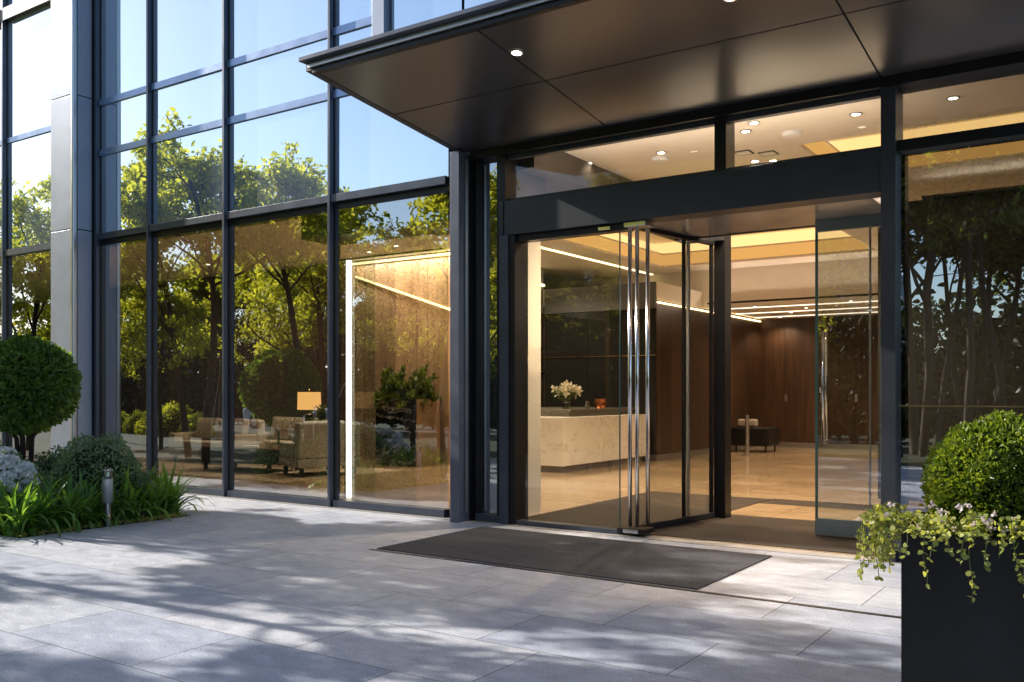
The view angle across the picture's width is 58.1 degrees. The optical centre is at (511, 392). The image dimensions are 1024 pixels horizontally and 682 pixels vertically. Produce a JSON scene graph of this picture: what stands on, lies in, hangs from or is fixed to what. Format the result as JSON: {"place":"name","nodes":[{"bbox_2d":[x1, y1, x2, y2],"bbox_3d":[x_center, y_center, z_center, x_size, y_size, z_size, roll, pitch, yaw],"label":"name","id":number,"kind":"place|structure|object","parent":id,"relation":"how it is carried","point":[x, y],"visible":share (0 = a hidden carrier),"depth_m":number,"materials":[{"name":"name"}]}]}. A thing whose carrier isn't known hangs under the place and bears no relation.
{"place":"outdoors","nodes":[
{"label":"outdoors","id":0,"kind":"place"},
{"bbox_2d":[0,0,52,461],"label":"window bay","id":1,"kind":"object","parent":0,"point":[25,166],"depth_m":16.33,"materials":[{"name":"glass"}]},
{"bbox_2d":[0,515,184,537],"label":"soil bed","id":2,"kind":"object","parent":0,"point":[93,528],"visible":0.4,"depth_m":10.23,"materials":[{"name":"brown soil"}]},
{"bbox_2d":[0,470,28,536],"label":"strap leaf clump","id":3,"kind":"object","parent":2,"relation":"on","point":[5,519],"visible":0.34,"depth_m":9.93,"materials":[{"name":"green plant"}]},
{"bbox_2d":[0,446,39,496],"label":"white flowering shrub","id":4,"kind":"object","parent":2,"relation":"on","point":[15,465],"visible":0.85,"depth_m":10.35,"materials":[{"name":"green plant"}]},
{"bbox_2d":[0,473,53,513],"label":"strap leaf clump","id":5,"kind":"object","parent":2,"relation":"on","point":[5,495],"visible":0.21,"depth_m":9.93,"materials":[{"name":"green plant"}]},
{"bbox_2d":[8,446,46,486],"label":"ground cover shrub","id":6,"kind":"object","parent":2,"relation":"on","point":[37,469],"visible":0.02,"depth_m":11.66,"materials":[{"name":"green plant"}]},
{"bbox_2d":[0,480,71,536],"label":"strap leaf clump","id":7,"kind":"object","parent":2,"relation":"on","point":[16,522],"visible":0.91,"depth_m":9.64,"materials":[{"name":"green plant"}]},
{"bbox_2d":[10,472,66,527],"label":"strap leaf clump","id":8,"kind":"object","parent":2,"relation":"on","point":[41,487],"visible":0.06,"depth_m":10.25,"materials":[{"name":"green plant"}]},
{"bbox_2d":[0,332,82,462],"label":"topiary tree","id":9,"kind":"object","parent":2,"relation":"on","point":[40,382],"visible":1,"depth_m":11.90,"materials":[{"name":"green plant"}]},
{"bbox_2d":[0,467,90,536],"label":"strap leaf clump","id":10,"kind":"object","parent":2,"relation":"on","point":[36,526],"visible":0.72,"depth_m":9.85,"materials":[{"name":"green plant"}]},
{"bbox_2d":[30,443,71,481],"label":"ground cover shrub","id":11,"kind":"object","parent":2,"relation":"on","point":[46,464],"visible":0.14,"depth_m":12.12,"materials":[{"name":"green plant"}]},
{"bbox_2d":[24,468,103,518],"bbox_3d":[-5.219,1.185,10.506,1.087,0.675,0.998,0,0,38],"label":"strap leaf clump","id":12,"kind":"object","parent":2,"relation":"on","point":[50,486],"visible":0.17,"depth_m":10.48,"materials":[{"name":"green plant"}]},
{"bbox_2d":[18,467,114,532],"bbox_3d":[-4.952,1.173,10.181,1.066,0.701,1.111,0,0,-22],"label":"strap leaf clump","id":13,"kind":"object","parent":2,"relation":"on","point":[71,519],"visible":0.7,"depth_m":10.08,"materials":[{"name":"green plant"}]},
{"bbox_2d":[42,475,98,512],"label":"strap leaf clump","id":14,"kind":"object","parent":2,"relation":"on","point":[84,485],"visible":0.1,"depth_m":10.57,"materials":[{"name":"green plant"}]},
{"bbox_2d":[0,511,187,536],"bbox_3d":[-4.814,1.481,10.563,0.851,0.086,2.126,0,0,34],"label":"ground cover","id":15,"kind":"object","parent":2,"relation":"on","point":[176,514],"visible":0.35,"depth_m":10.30,"materials":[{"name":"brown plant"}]},
{"bbox_2d":[48,466,142,528],"bbox_3d":[-4.756,1.185,10.463,1.066,0.676,1.020,0,0,-17],"label":"strap leaf clump","id":16,"kind":"object","parent":2,"relation":"on","point":[99,510],"visible":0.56,"depth_m":10.39,"materials":[{"name":"green plant"}]},
{"bbox_2d":[39,431,155,522],"bbox_3d":[-5.035,1.409,11.204,1.553,1.888,1.244,0,0,34],"label":"mound shrub","id":17,"kind":"object","parent":2,"relation":"on","point":[92,459],"visible":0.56,"depth_m":10.93,"materials":[{"name":"green plant"}]},
{"bbox_2d":[102,469,112,526],"bbox_3d":[-4.528,1.185,10.311,0.116,0.655,0.116,0,0,34],"label":"bollard light","id":18,"kind":"object","parent":2,"relation":"on","point":[107,496],"visible":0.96,"depth_m":10.27,"materials":[{"name":"metal"}]},
{"bbox_2d":[78,474,148,525],"bbox_3d":[-4.660,1.218,10.677,0.877,0.607,0.855,0,0,2],"label":"strap leaf clump","id":19,"kind":"object","parent":2,"relation":"on","point":[113,505],"visible":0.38,"depth_m":10.56,"materials":[{"name":"green plant"}]},
{"bbox_2d":[82,463,177,523],"bbox_3d":[-4.521,1.160,10.808,1.152,0.727,1.105,0,0,-34],"label":"strap leaf clump","id":20,"kind":"object","parent":2,"relation":"on","point":[132,504],"visible":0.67,"depth_m":10.73,"materials":[{"name":"green plant"}]},
{"bbox_2d":[113,463,169,510],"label":"strap leaf clump","id":21,"kind":"object","parent":2,"relation":"on","point":[139,488],"visible":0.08,"depth_m":11.04,"materials":[{"name":"green plant"}]},
{"bbox_2d":[128,473,184,518],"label":"strap leaf clump","id":22,"kind":"object","parent":2,"relation":"on","point":[152,503],"visible":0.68,"depth_m":10.99,"materials":[{"name":"green plant"}]},
{"bbox_2d":[135,464,184,500],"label":"strap leaf clump","id":23,"kind":"object","parent":2,"relation":"on","point":[151,477],"visible":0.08,"depth_m":11.44,"materials":[{"name":"green plant"}]},
{"bbox_2d":[147,464,197,506],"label":"strap leaf clump","id":24,"kind":"object","parent":2,"relation":"on","point":[161,474],"visible":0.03,"depth_m":11.62,"materials":[{"name":"green plant"}]},
{"bbox_2d":[137,457,215,514],"bbox_3d":[-4.207,1.157,11.274,1.057,0.732,1.030,0,0,-3],"label":"strap leaf clump","id":25,"kind":"object","parent":2,"relation":"on","point":[173,498],"visible":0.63,"depth_m":11.23,"materials":[{"name":"green plant"}]},
{"bbox_2d":[302,404,341,420],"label":"plant","id":26,"kind":"object","parent":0,"point":[321,413],"visible":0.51,"depth_m":17.90,"materials":[{"name":"green plant"}]},
{"bbox_2d":[0,494,900,681],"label":"pavement","id":27,"kind":"structure","parent":0,"point":[232,590],"depth_m":6.28,"materials":[{"name":"stone"}]},
{"bbox_2d":[51,0,108,457],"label":"cladding pillar","id":28,"kind":"structure","parent":27,"relation":"on","point":[72,175],"depth_m":14.93,"materials":[{"name":"metal"}]},
{"bbox_2d":[185,493,900,563],"bbox_3d":[-4.259,1.647,13.330,38.000,0.306,0.198,0,0,34],"label":"threshold","id":29,"kind":"object","parent":27,"relation":"on","point":[800,552],"visible":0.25,"depth_m":9.35,"materials":[{"name":"stone"}]},
{"bbox_2d":[94,0,469,517],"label":"curtain wall","id":30,"kind":"structure","parent":29,"relation":"on","point":[226,117],"depth_m":13.21,"materials":[{"name":"glass"}]},
{"bbox_2d":[450,151,487,522],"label":"corner column","id":31,"kind":"structure","parent":29,"relation":"on","point":[461,336],"depth_m":10.65,"materials":[{"name":"black metal"}]},
{"bbox_2d":[470,51,1023,562],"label":"entrance portal","id":32,"kind":"object","parent":29,"relation":"on","point":[722,201],"visible":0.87,"depth_m":9.49,"materials":[{"name":"metal"}]},
{"bbox_2d":[372,0,493,35],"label":"facade","id":33,"kind":"structure","parent":32,"relation":"on","point":[388,15],"depth_m":11.21,"materials":[{"name":"blue glass"}]},
{"bbox_2d":[517,223,633,526],"bbox_3d":[0.646,-0.168,10.069,1.420,3.216,0.200,0,0,34],"label":"fixed door panel","id":34,"kind":"structure","parent":32,"relation":"attached to","point":[620,228],"depth_m":9.77,"materials":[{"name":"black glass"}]},
{"bbox_2d":[298,0,1023,151],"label":"entrance canopy","id":35,"kind":"object","parent":32,"relation":"attached to","point":[463,80],"visible":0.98,"depth_m":8.06,"materials":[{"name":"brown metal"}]},
{"bbox_2d":[509,49,523,56],"bbox_3d":[0.041,-2.993,8.123,0.134,0.008,0.134,0,-7,34],"label":"downlight","id":36,"kind":"object","parent":35,"relation":"attached to","point":[516,52],"visible":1,"depth_m":8.12,"materials":[{"name":"metal"}]},
{"bbox_2d":[632,228,714,527],"bbox_3d":[1.822,-0.150,10.306,0.060,3.251,1.554,0,0,44],"label":"open glass leaf","id":37,"kind":"object","parent":32,"relation":"attached to","point":[686,517],"visible":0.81,"depth_m":10.48,"materials":[{"name":"metal"}]},
{"bbox_2d":[617,220,653,534],"bbox_3d":[1.297,-0.149,9.648,0.330,3.238,0.248,0,0,34],"label":"pull handle set","id":38,"kind":"object","parent":37,"relation":"attached to","point":[629,528],"visible":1,"depth_m":9.59,"materials":[{"name":"silver metal"}]},
{"bbox_2d":[815,214,880,538],"bbox_3d":[3.505,-0.153,9.419,0.757,3.247,0.278,0,0,30],"label":"sliding glass door","id":39,"kind":"structure","parent":32,"relation":"attached to","point":[837,527],"depth_m":9.46,"materials":[{"name":"clear glass"}]},
{"bbox_2d":[897,122,1023,561],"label":"window wall","id":40,"kind":"structure","parent":29,"relation":"on","point":[961,275],"depth_m":7.91,"materials":[{"name":"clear glass"}]},
{"bbox_2d":[377,526,771,589],"bbox_3d":[0.540,1.495,8.619,3.270,0.010,1.720,0,0,34],"label":"entrance mat","id":41,"kind":"object","parent":27,"relation":"on","point":[675,566],"visible":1,"depth_m":8.41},
{"bbox_2d":[369,549,900,618],"bbox_3d":[2.188,1.498,6.398,8.550,0.004,0.050,0,0,34],"label":"drain slot","id":42,"kind":"object","parent":27,"relation":"on","point":[815,606],"visible":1,"depth_m":7.10,"materials":[{"name":"black metal"}]},
{"bbox_2d":[901,511,1023,681],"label":"square planter","id":43,"kind":"object","parent":27,"relation":"on","point":[951,631],"visible":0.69,"depth_m":3.83,"materials":[{"name":"metal"}]},
{"bbox_2d":[854,500,1023,602],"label":"flowering creeper","id":44,"kind":"object","parent":43,"relation":"in","point":[884,522],"visible":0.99,"depth_m":3.89,"materials":[{"name":"green plant"}]},
{"bbox_2d":[918,409,1023,539],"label":"box ball","id":45,"kind":"object","parent":43,"relation":"in","point":[977,465],"visible":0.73,"depth_m":3.97,"materials":[{"name":"green plant"}]},
{"bbox_2d":[110,446,880,557],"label":"floor","id":46,"kind":"structure","parent":0,"point":[787,473],"depth_m":15.21,"materials":[{"name":"stone"}]},
{"bbox_2d":[134,458,399,482],"bbox_3d":[-5.335,1.483,17.983,5.800,0.010,3.000,0,0,34],"label":"rug","id":47,"kind":"object","parent":46,"relation":"on","point":[254,472],"visible":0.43,"depth_m":17.20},
{"bbox_2d":[169,418,264,460],"bbox_3d":[-6.308,1.017,19.668,2.000,0.926,0.950,0,0,34],"label":"sofa","id":48,"kind":"object","parent":47,"relation":"on","point":[209,431],"visible":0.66,"depth_m":19.56,"materials":[{"name":"beige fabric"}]},
{"bbox_2d":[195,443,298,472],"bbox_3d":[-4.964,1.250,17.551,1.900,0.460,1.000,0,0,28],"label":"coffee table","id":49,"kind":"object","parent":47,"relation":"on","point":[265,454],"visible":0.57,"depth_m":17.05,"materials":[{"name":"brown wood"}]},
{"bbox_2d":[276,428,343,469],"bbox_3d":[-4.007,1.113,18.295,1.650,0.735,0.440,0,0,40],"label":"console table","id":50,"kind":"object","parent":47,"relation":"on","point":[278,435],"visible":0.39,"depth_m":18.62,"materials":[{"name":"brown wood"}]},
{"bbox_2d":[297,389,320,420],"bbox_3d":[-4.035,0.334,18.334,0.470,0.820,0.470,0,0,34],"label":"table lamp","id":51,"kind":"object","parent":50,"relation":"on","point":[309,401],"visible":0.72,"depth_m":18.14,"materials":[{"name":"fabric"}]},
{"bbox_2d":[279,420,359,476],"bbox_3d":[-3.484,0.993,16.669,1.170,0.974,1.000,0,0,-33],"label":"armchair","id":52,"kind":"object","parent":47,"relation":"on","point":[307,448],"visible":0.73,"depth_m":16.16,"materials":[{"name":"grey fabric"}]},
{"bbox_2d":[109,252,449,464],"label":"panelled wall","id":53,"kind":"structure","parent":46,"relation":"on","point":[400,310],"depth_m":21.77,"materials":[{"name":"brown wood"}]},
{"bbox_2d":[265,417,317,444],"bbox_3d":[-4.768,1.007,19.713,1.900,0.945,0.900,0,0,41],"label":"sofa","id":54,"kind":"object","parent":46,"relation":"on","point":[281,423],"visible":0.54,"depth_m":19.84,"materials":[{"name":"beige fabric"}]},
{"bbox_2d":[345,259,351,497],"bbox_3d":[-2.111,-0.196,12.896,0.515,3.368,0.130,0,0,34],"label":"light strip","id":55,"kind":"object","parent":46,"relation":"on","point":[348,378],"visible":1,"depth_m":12.98,"materials":[{"name":"white plastic"}]},
{"bbox_2d":[376,399,439,466],"bbox_3d":[-2.143,0.814,18.944,1.110,1.348,0.730,0,0,34],"label":"marble planter","id":56,"kind":"object","parent":46,"relation":"on","point":[407,435],"visible":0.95,"depth_m":18.63,"materials":[{"name":"black stone"}]},
{"bbox_2d":[368,363,441,408],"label":"leafy plants","id":57,"kind":"object","parent":56,"relation":"in","point":[393,386],"visible":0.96,"depth_m":18.67,"materials":[{"name":"green plant"}]},
{"bbox_2d":[488,215,540,515],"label":"pier","id":58,"kind":"structure","parent":46,"relation":"on","point":[534,378],"depth_m":11.08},
{"bbox_2d":[541,268,544,406],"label":"reception back wall","id":59,"kind":"structure","parent":46,"relation":"on","point":[542,286],"depth_m":21.53,"materials":[{"name":"paint"}]},
{"bbox_2d":[541,414,645,472],"bbox_3d":[1.423,0.979,18.752,1.230,1.018,3.550,0,0,34],"label":"reception desk","id":60,"kind":"object","parent":46,"relation":"on","point":[573,443],"visible":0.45,"depth_m":17.70,"materials":[{"name":"white stone"}]},
{"bbox_2d":[541,407,634,416],"bbox_3d":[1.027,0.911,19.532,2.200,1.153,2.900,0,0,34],"label":"countertop","id":61,"kind":"structure","parent":60,"relation":"on","point":[567,412],"depth_m":18.43,"materials":[{"name":"brown stone"}]},
{"bbox_2d":[551,379,582,408],"bbox_3d":[1.084,0.033,18.298,0.638,0.593,0.658,0,0,-1],"label":"flower vase","id":62,"kind":"object","parent":61,"relation":"on","point":[567,389],"visible":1,"depth_m":18.22,"materials":[{"name":"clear glass"}]},
{"bbox_2d":[584,401,589,408],"bbox_3d":[1.535,0.254,18.766,0.120,0.160,0.120,0,0,34],"label":"drinking glass","id":63,"kind":"object","parent":61,"relation":"on","point":[587,404],"visible":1,"depth_m":18.75,"materials":[{"name":"clear glass"}]},
{"bbox_2d":[594,399,606,407],"bbox_3d":[1.843,0.234,19.221,0.280,0.200,0.280,0,0,34],"label":"copper pot","id":64,"kind":"object","parent":61,"relation":"on","point":[600,403],"visible":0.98,"depth_m":19.12,"materials":[{"name":"orange metal"}]},
{"bbox_2d":[543,281,760,460],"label":"wall","id":65,"kind":"structure","parent":46,"relation":"on","point":[581,336],"depth_m":20.93,"materials":[{"name":"brown wood"}]},
{"bbox_2d":[528,491,878,555],"bbox_3d":[2.743,1.484,11.053,4.150,0.008,3.820,0,0,34],"label":"lobby mat","id":66,"kind":"object","parent":46,"relation":"on","point":[776,532],"visible":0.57,"depth_m":10.48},
{"bbox_2d":[742,415,752,455],"bbox_3d":[5.522,1.008,21.622,0.260,0.960,0.260,0,0,34],"label":"pylon","id":67,"kind":"object","parent":46,"relation":"on","point":[746,435],"visible":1,"depth_m":21.58,"materials":[{"name":"metal"}]},
{"bbox_2d":[731,419,779,452],"bbox_3d":[6.115,1.084,23.213,1.000,0.808,0.900,0,0,34],"label":"black bench","id":68,"kind":"object","parent":46,"relation":"on","point":[766,437],"visible":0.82,"depth_m":22.93,"materials":[{"name":"leather"}]},
{"bbox_2d":[760,499,873,510],"bbox_3d":[7.701,1.486,9.761,10.190,0.004,0.600,0,0,34],"label":"floor band","id":69,"kind":"object","parent":46,"relation":"on","point":[820,504],"visible":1,"depth_m":12.19,"materials":[{"name":"beige stone"}]},
{"bbox_2d":[878,227,880,497],"bbox_3d":[9.695,-0.571,9.950,10.940,4.118,0.190,0,0,34],"label":"dark partition","id":70,"kind":"object","parent":46,"relation":"on","point":[879,362],"visible":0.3,"depth_m":12.93,"materials":[{"name":"black paint"}]},
{"bbox_2d":[109,74,1023,287],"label":"ceiling","id":71,"kind":"structure","parent":0,"point":[278,245],"depth_m":16.42,"materials":[{"name":"beige paint"}]},
{"bbox_2d":[340,248,444,260],"bbox_3d":[-2.582,-2.902,19.464,2.900,0.025,0.100,0,0,34],"label":"wall washer","id":72,"kind":"object","parent":71,"relation":"attached to","point":[402,253],"depth_m":19.32,"materials":[{"name":"white metal"}]},
{"bbox_2d":[432,152,631,235],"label":"ceiling beam","id":73,"kind":"structure","parent":71,"relation":"attached to","point":[561,171],"depth_m":11.36,"materials":[{"name":"beige paint"}]},
{"bbox_2d":[301,171,546,244],"bbox_3d":[-1.250,-2.357,12.066,3.600,0.475,0.660,0,0,34],"label":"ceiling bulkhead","id":74,"kind":"object","parent":73,"relation":"attached to","point":[410,219],"visible":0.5,"depth_m":11.92,"materials":[{"name":"beige paint"}]},
{"bbox_2d":[541,247,652,274],"bbox_3d":[0.997,-2.909,19.131,0.060,0.018,8.800,0,0,34],"label":"light line","id":75,"kind":"object","parent":71,"relation":"attached to","point":[589,259],"visible":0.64,"depth_m":20.03,"materials":[{"name":"white plastic"}]},
{"bbox_2d":[651,155,668,162],"bbox_3d":[1.846,-2.895,11.467,0.220,0.050,0.220,0,0,34],"label":"smoke detector","id":76,"kind":"object","parent":71,"relation":"attached to","point":[660,159],"visible":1,"depth_m":11.40,"materials":[{"name":"white paint"}]},
{"bbox_2d":[543,257,877,319],"bbox_3d":[3.758,-2.520,25.171,38.000,1.000,4.100,0,0,34],"label":"ceiling drop","id":77,"kind":"object","parent":71,"relation":"attached to","point":[840,277],"depth_m":21.22,"materials":[{"name":"beige paint"}]},
{"bbox_2d":[707,293,877,304],"bbox_3d":[10.612,-2.100,17.814,14.400,0.040,0.100,0,0,34],"label":"cove uplight","id":78,"kind":"object","parent":77,"relation":"attached to","point":[819,297],"visible":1,"depth_m":20.56,"materials":[{"name":"white metal"}]},
{"bbox_2d":[731,301,877,308],"bbox_3d":[11.330,-2.009,18.073,15.500,0.018,0.035,0,0,34],"label":"light line","id":79,"kind":"object","parent":77,"relation":"attached to","point":[805,304],"depth_m":21.22,"materials":[{"name":"white plastic"}]},
{"bbox_2d":[740,307,877,313],"bbox_3d":[12.171,-2.009,19.315,15.500,0.018,0.035,0,0,34],"label":"light line","id":80,"kind":"object","parent":77,"relation":"attached to","point":[807,310],"visible":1,"depth_m":22.64,"materials":[{"name":"white plastic"}]},
{"bbox_2d":[755,312,876,317],"bbox_3d":[12.956,-2.009,20.474,15.500,0.018,0.035,0,0,34],"label":"light line","id":81,"kind":"object","parent":77,"relation":"attached to","point":[818,314],"visible":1,"depth_m":23.85,"materials":[{"name":"white plastic"}]},
{"bbox_2d":[564,227,871,265],"bbox_3d":[3.704,-3.295,17.599,5.724,0.650,7.424,0,0,34],"label":"ceiling cove","id":82,"kind":"object","parent":71,"relation":"attached to","point":[664,251],"visible":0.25,"depth_m":20.41,"materials":[{"name":"yellow paint"}]},
{"bbox_2d":[735,149,753,155],"bbox_3d":[2.818,-2.910,11.207,0.200,0.017,0.200,0,0,34],"label":"air vent","id":83,"kind":"object","parent":71,"relation":"attached to","point":[743,152],"visible":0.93,"depth_m":11.17,"materials":[{"name":"beige metal"}]},
{"bbox_2d":[740,129,751,132],"bbox_3d":[2.611,-2.915,10.296,0.134,0.008,0.134,0,0,34],"label":"downlight","id":84,"kind":"object","parent":71,"relation":"attached to","point":[745,131],"visible":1,"depth_m":10.28,"materials":[{"name":"metal"}]},
{"bbox_2d":[748,121,759,124],"bbox_3d":[2.617,-2.915,9.966,0.134,0.008,0.134,0,0,34],"label":"downlight","id":85,"kind":"object","parent":71,"relation":"attached to","point":[753,122],"visible":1,"depth_m":9.95,"materials":[{"name":"metal"}]},
{"bbox_2d":[758,150,778,156],"bbox_3d":[3.129,-2.910,11.238,0.200,0.017,0.200,0,0,34],"label":"air vent","id":86,"kind":"object","parent":71,"relation":"attached to","point":[768,153],"visible":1,"depth_m":11.20,"materials":[{"name":"beige metal"}]},
{"bbox_2d":[782,130,801,138],"bbox_3d":[3.142,-2.895,10.348,0.220,0.050,0.220,0,0,34],"label":"smoke detector","id":87,"kind":"object","parent":71,"relation":"attached to","point":[789,134],"visible":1,"depth_m":10.28,"materials":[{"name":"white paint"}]},
{"bbox_2d":[849,112,862,116],"bbox_3d":[3.605,-2.915,9.659,0.134,0.008,0.134,0,0,34],"label":"downlight","id":88,"kind":"object","parent":71,"relation":"attached to","point":[853,114],"visible":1,"depth_m":9.65,"materials":[{"name":"metal"}]},
{"bbox_2d":[803,111,1023,154],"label":"ceiling cove","id":89,"kind":"object","parent":71,"relation":"attached to","point":[847,144],"visible":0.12,"depth_m":12.29,"materials":[{"name":"yellow paint"}]},
{"bbox_2d":[946,96,959,100],"bbox_3d":[4.370,-2.915,9.130,0.134,0.008,0.134,0,0,34],"label":"downlight","id":90,"kind":"object","parent":71,"relation":"attached to","point":[950,98],"visible":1,"depth_m":9.13,"materials":[{"name":"metal"}]},
{"bbox_2d":[759,314,877,444],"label":"wall back","id":91,"kind":"structure","parent":0,"point":[788,356],"depth_m":24.61,"materials":[{"name":"brown wood"}]},
{"bbox_2d":[772,442,877,449],"bbox_3d":[13.760,1.424,20.849,16.590,0.128,0.038,0,0,34],"label":"skirting","id":92,"kind":"object","parent":91,"relation":"attached to","point":[828,445],"visible":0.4,"depth_m":24.45,"materials":[{"name":"metal"}]}
]}

